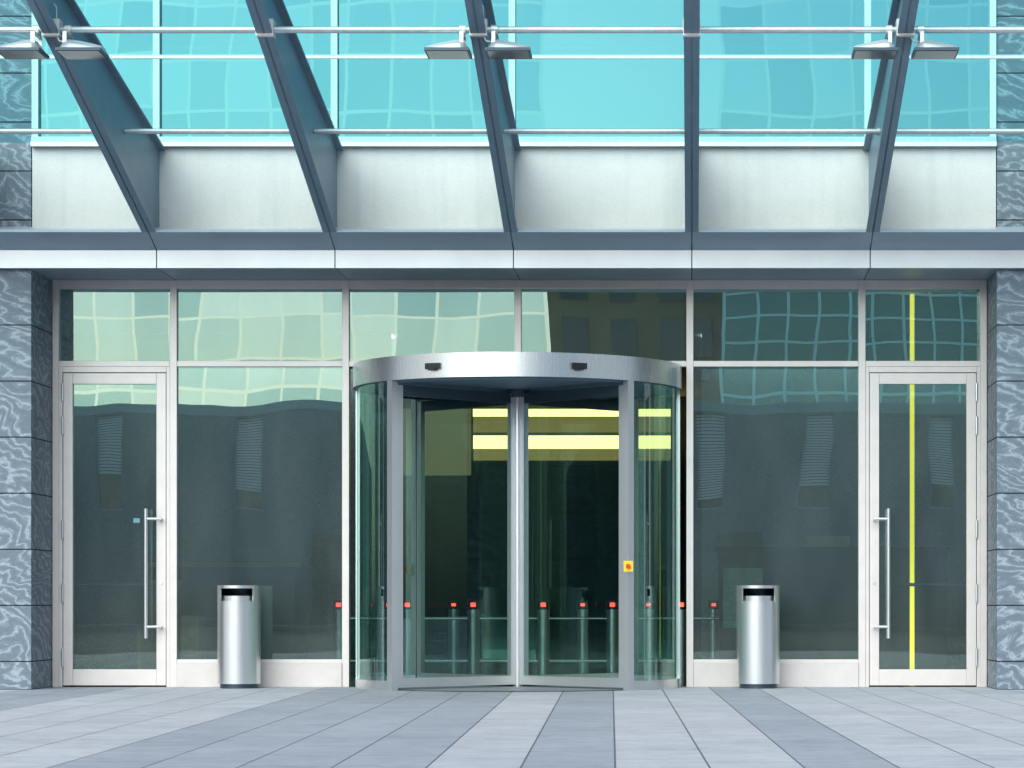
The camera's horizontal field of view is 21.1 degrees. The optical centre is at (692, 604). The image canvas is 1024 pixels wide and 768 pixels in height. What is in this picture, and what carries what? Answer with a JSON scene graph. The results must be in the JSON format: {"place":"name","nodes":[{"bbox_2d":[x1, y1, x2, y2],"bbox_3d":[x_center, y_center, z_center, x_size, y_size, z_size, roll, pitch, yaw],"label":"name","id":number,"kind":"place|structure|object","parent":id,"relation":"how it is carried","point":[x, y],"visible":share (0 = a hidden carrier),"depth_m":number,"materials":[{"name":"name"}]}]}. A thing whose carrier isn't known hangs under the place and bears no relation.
{"place":"outdoors","nodes":[
{"label":"outdoors","id":0,"kind":"place"},
{"bbox_2d":[133,518,139,522],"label":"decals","id":1,"kind":"object","parent":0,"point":[136,520],"visible":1,"depth_m":21.40,"materials":[{"name":"teal plastic"}]},
{"bbox_2d":[0,686,1023,767],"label":"plaza","id":2,"kind":"structure","parent":0,"point":[678,727],"depth_m":14.20,"materials":[{"name":"stone"}]},
{"bbox_2d":[217,585,260,688],"bbox_3d":[-3.490,0.245,21.100,0.330,0.790,0.330,0,0,0],"label":"bin","id":3,"kind":"object","parent":2,"relation":"on","point":[238,636],"visible":1,"depth_m":20.97,"materials":[{"name":"grey metal"}]},
{"bbox_2d":[0,0,1023,689],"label":"granite pillars","id":4,"kind":"structure","parent":2,"relation":"on","point":[24,478],"depth_m":20.70,"materials":[{"name":"grey stone"}]},
{"bbox_2d":[26,0,918,242],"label":"canopy beams","id":5,"kind":"structure","parent":4,"relation":"attached to","point":[110,108],"depth_m":18.85,"materials":[{"name":"grey metal"}]},
{"bbox_2d":[0,3,958,58],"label":"flood lights","id":6,"kind":"object","parent":5,"relation":"attached to","point":[72,48],"visible":0.97,"depth_m":17.17,"materials":[{"name":"white metal"}]},
{"bbox_2d":[0,19,1023,134],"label":"metal rods","id":7,"kind":"object","parent":5,"relation":"attached to","point":[515,29],"visible":0.69,"depth_m":18.80,"materials":[{"name":"silver metal"}]},
{"bbox_2d":[0,227,1023,279],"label":"fascia","id":8,"kind":"structure","parent":4,"relation":"attached to","point":[528,253],"depth_m":20.62,"materials":[{"name":"grey metal"}]},
{"bbox_2d":[32,147,995,226],"bbox_3d":[-1.345,-3.135,21.202,7.284,0.650,0.996,0,0,0],"label":"white band","id":9,"kind":"object","parent":8,"relation":"on","point":[554,186],"visible":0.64,"depth_m":20.70,"materials":[{"name":"paint"}]},
{"bbox_2d":[31,0,996,146],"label":"window frame","id":10,"kind":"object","parent":9,"relation":"on","point":[37,140],"depth_m":20.67,"materials":[{"name":"white metal"}]},
{"bbox_2d":[40,0,988,136],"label":"glass","id":11,"kind":"object","parent":10,"relation":"attached to","point":[575,94],"visible":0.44,"depth_m":20.73,"materials":[{"name":"teal glass"}]},
{"bbox_2d":[353,352,681,690],"bbox_3d":[-1.360,-0.610,21.400,2.560,2.500,2.560,0,0,0],"label":"revolving door","id":12,"kind":"structure","parent":2,"relation":"on","point":[517,383],"depth_m":20.86,"materials":[{"name":"silver metal"}]},
{"bbox_2d":[52,280,986,686],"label":"glazing frames","id":13,"kind":"structure","parent":2,"relation":"on","point":[698,672],"depth_m":21.36,"materials":[{"name":"silver metal"}]},
{"bbox_2d":[59,367,169,686],"bbox_3d":[-4.507,-0.610,21.413,0.866,2.500,0.085,0,0,0],"label":"door frame","id":14,"kind":"object","parent":13,"relation":"attached to","point":[69,378],"visible":1,"depth_m":21.38,"materials":[{"name":"silver metal"}]},
{"bbox_2d":[61,383,162,666],"bbox_3d":[-4.526,-0.625,21.393,0.790,2.210,0.214,0,0,0],"label":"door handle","id":15,"kind":"object","parent":14,"relation":"attached to","point":[145,584],"visible":1,"depth_m":21.30,"materials":[{"name":"silver metal"}]},
{"bbox_2d":[866,367,979,686],"bbox_3d":[1.802,-0.610,21.413,0.896,2.500,0.085,0,0,0],"label":"door frame","id":16,"kind":"object","parent":13,"relation":"attached to","point":[969,377],"visible":1,"depth_m":21.38,"materials":[{"name":"silver metal"}]},
{"bbox_2d":[873,383,977,666],"bbox_3d":[1.821,-0.625,21.393,0.820,2.210,0.214,0,0,0],"label":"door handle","id":17,"kind":"object","parent":16,"relation":"attached to","point":[888,584],"visible":1,"depth_m":21.35,"materials":[{"name":"silver metal"}]},
{"bbox_2d":[61,289,978,685],"bbox_3d":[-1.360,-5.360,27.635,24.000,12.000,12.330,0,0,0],"label":"window glass","id":18,"kind":"object","parent":2,"relation":"on","point":[775,475],"visible":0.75,"depth_m":26.00,"materials":[{"name":"clear glass"}]},
{"bbox_2d":[333,600,718,675],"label":"turnstile barriers","id":19,"kind":"object","parent":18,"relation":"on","point":[543,618],"visible":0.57,"depth_m":24.45,"materials":[{"name":"silver metal"}]},
{"bbox_2d":[737,585,779,688],"bbox_3d":[0.510,0.245,21.100,0.330,0.790,0.330,0,0,0],"label":"bin","id":20,"kind":"object","parent":2,"relation":"on","point":[758,636],"visible":1,"depth_m":20.96,"materials":[{"name":"grey metal"}]}
]}

